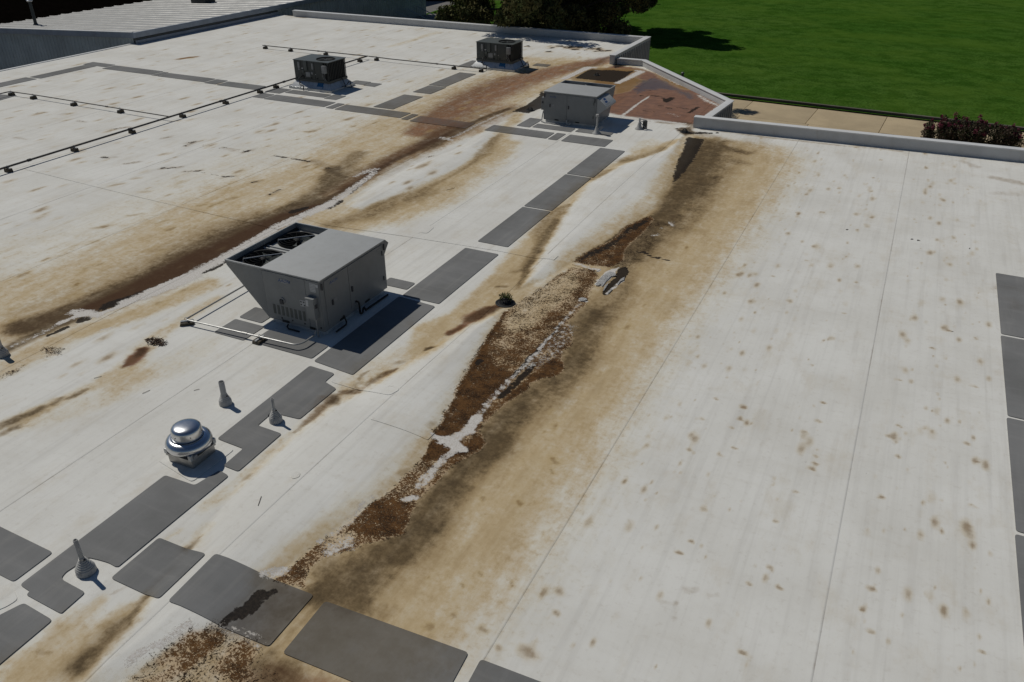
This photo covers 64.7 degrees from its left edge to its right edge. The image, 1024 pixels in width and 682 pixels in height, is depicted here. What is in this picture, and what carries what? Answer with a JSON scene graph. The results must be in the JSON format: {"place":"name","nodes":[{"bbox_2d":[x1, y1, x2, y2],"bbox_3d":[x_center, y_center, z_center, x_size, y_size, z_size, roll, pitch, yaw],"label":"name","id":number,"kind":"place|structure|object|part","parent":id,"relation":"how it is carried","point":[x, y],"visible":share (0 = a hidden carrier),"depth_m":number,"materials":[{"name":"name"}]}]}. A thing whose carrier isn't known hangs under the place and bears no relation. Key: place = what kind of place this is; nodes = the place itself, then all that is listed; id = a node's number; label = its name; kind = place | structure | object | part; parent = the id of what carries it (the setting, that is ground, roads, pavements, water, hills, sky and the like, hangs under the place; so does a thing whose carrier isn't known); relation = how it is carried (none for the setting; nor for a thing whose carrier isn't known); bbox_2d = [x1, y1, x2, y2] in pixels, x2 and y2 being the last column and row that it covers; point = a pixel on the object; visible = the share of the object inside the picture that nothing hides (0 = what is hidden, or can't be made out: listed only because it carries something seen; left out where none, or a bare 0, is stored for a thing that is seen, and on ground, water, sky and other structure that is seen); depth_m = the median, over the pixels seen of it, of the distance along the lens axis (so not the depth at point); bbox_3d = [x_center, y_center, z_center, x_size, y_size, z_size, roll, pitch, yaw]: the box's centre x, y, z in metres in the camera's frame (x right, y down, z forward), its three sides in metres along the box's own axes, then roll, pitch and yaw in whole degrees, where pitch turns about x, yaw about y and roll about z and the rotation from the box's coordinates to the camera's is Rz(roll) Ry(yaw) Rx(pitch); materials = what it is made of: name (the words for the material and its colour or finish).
{"place":"outdoors","nodes":[
{"label":"outdoors","id":0,"kind":"place"},
{"bbox_2d":[191,0,214,2],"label":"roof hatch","id":1,"kind":"object","parent":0,"point":[201,1],"visible":0.73,"depth_m":58.76,"materials":[{"name":"grey metal"}]},
{"bbox_2d":[426,0,453,12],"bbox_3d":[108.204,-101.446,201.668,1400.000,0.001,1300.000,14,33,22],"label":"ground","id":2,"kind":"structure","parent":0,"point":[432,5],"depth_m":92.99,"materials":[{"name":"green plant"}]},
{"bbox_2d":[0,0,324,42],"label":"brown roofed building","id":3,"kind":"structure","parent":2,"relation":"on","point":[13,10],"depth_m":57.18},
{"bbox_2d":[0,0,437,69],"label":"metal building","id":4,"kind":"structure","parent":2,"relation":"on","point":[21,43],"depth_m":51.39,"materials":[{"name":"grey metal"}]},
{"bbox_2d":[26,0,37,24],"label":"flue pipe","id":5,"kind":"object","parent":4,"relation":"on","point":[32,12],"visible":0.98,"depth_m":50.84,"materials":[{"name":"grey metal"}]},
{"bbox_2d":[0,10,1023,681],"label":"building","id":6,"kind":"structure","parent":2,"relation":"on","point":[756,414],"depth_m":15.33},
{"bbox_2d":[0,340,9,357],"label":"vent pipe","id":7,"kind":"object","parent":6,"relation":"on","point":[4,351],"visible":1,"depth_m":16.09,"materials":[{"name":"metal"}]},
{"bbox_2d":[4,165,12,172],"bbox_3d":[-16.272,-5.565,26.111,0.255,0.209,0.150,14,33,22],"label":"pipe support","id":8,"kind":"object","parent":6,"relation":"on","point":[9,170],"visible":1,"depth_m":26.08,"materials":[{"name":"rubber"}]},
{"bbox_2d":[0,55,367,169],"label":"gas pipe","id":9,"kind":"object","parent":8,"relation":"on","point":[63,149],"visible":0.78,"depth_m":30.30,"materials":[{"name":"black metal"}]},
{"bbox_2d":[44,347,64,353],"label":"leaf litter","id":10,"kind":"object","parent":6,"relation":"on","point":[54,351],"visible":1,"depth_m":16.33,"materials":[{"name":"brown plant"}]},
{"bbox_2d":[70,147,78,151],"bbox_3d":[-15.190,-6.692,28.063,0.255,0.209,0.150,14,33,22],"label":"pipe support","id":11,"kind":"object","parent":6,"relation":"on","point":[74,149],"visible":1,"depth_m":28.03,"materials":[{"name":"rubber"}]},
{"bbox_2d":[73,538,96,577],"bbox_3d":[-5.879,2.927,11.028,0.269,0.580,0.269,14,33,22],"label":"vent pipe","id":12,"kind":"object","parent":6,"relation":"on","point":[85,567],"visible":1,"depth_m":11.04,"materials":[{"name":"metal"}]},
{"bbox_2d":[144,336,167,345],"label":"leaf litter","id":13,"kind":"object","parent":6,"relation":"on","point":[156,341],"visible":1,"depth_m":16.61,"materials":[{"name":"brown plant"}]},
{"bbox_2d":[180,317,194,325],"bbox_3d":[-6.953,-0.438,17.283,0.296,0.159,0.180,-7,31,-12],"label":"pipe support","id":14,"kind":"object","parent":6,"relation":"on","point":[184,322],"visible":0.96,"depth_m":17.25,"materials":[{"name":"rubber"}]},
{"bbox_2d":[186,285,315,344],"bbox_3d":[-5.210,-0.638,17.497,2.941,0.117,2.097,14,33,22],"label":"conduit","id":15,"kind":"object","parent":14,"relation":"on","point":[309,338],"visible":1,"depth_m":16.89,"materials":[{"name":"grey metal"}]},
{"bbox_2d":[163,418,215,468],"bbox_3d":[-5.278,1.624,13.216,0.740,0.645,0.740,13,32,21],"label":"exhaust fan","id":16,"kind":"object","parent":6,"relation":"on","point":[190,442],"visible":1,"depth_m":13.02,"materials":[{"name":"metal"}]},
{"bbox_2d":[218,380,231,406],"bbox_3d":[-5.206,0.931,14.594,0.235,0.470,0.235,14,33,22],"label":"vent pipe","id":17,"kind":"object","parent":6,"relation":"on","point":[225,399],"visible":1,"depth_m":14.58,"materials":[{"name":"metal"}]},
{"bbox_2d":[252,334,266,344],"bbox_3d":[-5.192,-0.065,16.637,0.180,0.159,0.296,14,33,22],"label":"pipe support","id":18,"kind":"object","parent":6,"relation":"on","point":[257,341],"visible":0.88,"depth_m":16.58,"materials":[{"name":"rubber"}]},
{"bbox_2d":[268,398,282,424],"bbox_3d":[-4.157,1.200,14.129,0.234,0.470,0.234,-10,31,-17],"label":"vent pipe","id":19,"kind":"object","parent":6,"relation":"on","point":[275,416],"visible":1,"depth_m":14.12,"materials":[{"name":"metal"}]},
{"bbox_2d":[224,222,387,336],"bbox_3d":[-4.382,-1.435,17.886,2.574,1.316,2.732,14,33,22],"label":"rooftop unit","id":20,"kind":"object","parent":6,"relation":"on","point":[318,279],"visible":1,"depth_m":17.14,"materials":[{"name":"metal"}]},
{"bbox_3d":[-3.619,-0.936,16.866,0.043,1.010,0.800,14,33,22],"label":"door panel","id":21,"kind":"part","parent":20,"relation":"part of","materials":[{"name":"grey paint"}]},
{"bbox_3d":[-3.165,-1.409,17.686,0.043,1.010,1.276,14,33,22],"label":"door panel","id":22,"kind":"part","parent":20,"relation":"part of","materials":[{"name":"grey paint"}]},
{"bbox_2d":[289,54,354,92],"bbox_3d":[-8.485,-12.009,36.236,2.640,1.255,1.922,14,33,22],"label":"rooftop unit","id":23,"kind":"object","parent":6,"relation":"on","point":[321,73],"visible":1,"depth_m":35.88,"materials":[{"name":"metal"}]},
{"bbox_2d":[470,37,528,71],"bbox_3d":[-0.499,-14.169,39.976,2.730,1.255,1.842,14,33,22],"label":"rooftop unit","id":24,"kind":"object","parent":6,"relation":"on","point":[499,54],"visible":1,"depth_m":39.63,"materials":[{"name":"metal"}]},
{"bbox_2d":[495,292,514,307],"bbox_3d":[-0.152,-0.941,18.115,0.450,0.202,0.450,14,33,22],"label":"roof drain","id":25,"kind":"object","parent":6,"relation":"on","point":[504,301],"visible":1,"depth_m":18.11,"materials":[{"name":"black metal"}]},
{"bbox_2d":[541,80,615,127],"bbox_3d":[2.704,-9.191,31.425,2.699,1.206,2.252,14,33,22],"label":"rooftop unit","id":26,"kind":"object","parent":6,"relation":"on","point":[573,103],"visible":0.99,"depth_m":30.76,"materials":[{"name":"metal"}]},
{"bbox_3d":[1.671,-8.946,30.846,0.878,0.900,0.043,14,33,22],"label":"door panel","id":27,"kind":"part","parent":26,"relation":"part of","materials":[{"name":"grey paint"}]},
{"bbox_3d":[2.569,-8.730,30.473,1.090,0.900,0.043,14,33,22],"label":"door panel","id":28,"kind":"part","parent":26,"relation":"part of","materials":[{"name":"grey paint"}]},
{"bbox_2d":[592,114,602,134],"bbox_3d":[3.143,-8.008,29.847,0.342,0.705,0.342,-10,31,-17],"label":"vent pipe","id":29,"kind":"object","parent":6,"relation":"on","point":[596,131],"visible":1,"depth_m":29.88,"materials":[{"name":"grey metal"}]},
{"bbox_2d":[579,271,623,300],"bbox_3d":[2.100,-1.264,18.826,0.531,0.025,1.769,17,34,27],"label":"torn membrane","id":30,"kind":"object","parent":6,"relation":"on","point":[603,279],"visible":1,"depth_m":19.12,"materials":[{"name":"white plastic"}]},
{"bbox_2d":[635,118,647,129],"bbox_3d":[4.865,-8.172,30.436,0.478,0.400,0.340,14,33,22],"label":"vent pipe","id":31,"kind":"object","parent":6,"relation":"on","point":[639,125],"visible":1,"depth_m":30.43,"materials":[{"name":"grey metal"}]},
{"bbox_3d":[-21.748,-10.769,35.122,0.150,0.209,0.255,14,33,22],"label":"pipe support","id":32,"kind":"object","parent":6,"relation":"on","visible":0},
{"bbox_2d":[0,91,167,116],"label":"gas pipe","id":33,"kind":"object","parent":32,"relation":"on","point":[85,103],"visible":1,"depth_m":33.25,"materials":[{"name":"black metal"}]},
{"bbox_2d":[433,0,653,31],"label":"tree","id":34,"kind":"object","parent":2,"relation":"on","point":[576,15],"visible":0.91,"depth_m":50.54,"materials":[{"name":"green plant"}]},
{"bbox_2d":[717,92,1023,132],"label":"kerb","id":35,"kind":"structure","parent":2,"relation":"on","point":[870,111],"depth_m":50.88,"materials":[{"name":"concrete"}]},
{"bbox_2d":[426,0,1023,130],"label":"lawn","id":36,"kind":"structure","parent":0,"point":[948,58],"depth_m":67.83,"materials":[{"name":"green plant"}]},
{"bbox_2d":[435,0,495,24],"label":"tree","id":37,"kind":"object","parent":36,"relation":"on","point":[459,5],"visible":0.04,"depth_m":63.18,"materials":[{"name":"green plant"}]},
{"bbox_2d":[583,0,632,34],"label":"tree","id":38,"kind":"object","parent":36,"relation":"on","point":[619,26],"visible":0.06,"depth_m":56.35,"materials":[{"name":"green plant"}]},
{"bbox_2d":[617,0,660,14],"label":"tree","id":39,"kind":"object","parent":36,"relation":"on","point":[623,11],"visible":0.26,"depth_m":73.01,"materials":[{"name":"green plant"}]},
{"bbox_2d":[731,99,1023,147],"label":"pavement","id":40,"kind":"structure","parent":0,"point":[774,113],"depth_m":48.86,"materials":[{"name":"beige concrete"}]},
{"bbox_2d":[920,112,1023,146],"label":"flowering shrub","id":41,"kind":"object","parent":40,"relation":"on","point":[981,129],"visible":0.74,"depth_m":39.40,"materials":[{"name":"green plant"}]},
{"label":"pipe support","id":42,"kind":"object","parent":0,"visible":0},
{"bbox_2d":[262,45,366,55],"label":"gas pipe","id":43,"kind":"object","parent":42,"relation":"on","point":[315,50],"visible":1,"depth_m":43.14,"materials":[{"name":"black metal"}]},
{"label":"pipe support","id":44,"kind":"object","parent":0,"visible":0},
{"bbox_2d":[368,56,485,68],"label":"gas pipe","id":45,"kind":"object","parent":44,"relation":"on","point":[427,62],"visible":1,"depth_m":40.38,"materials":[{"name":"black metal"}]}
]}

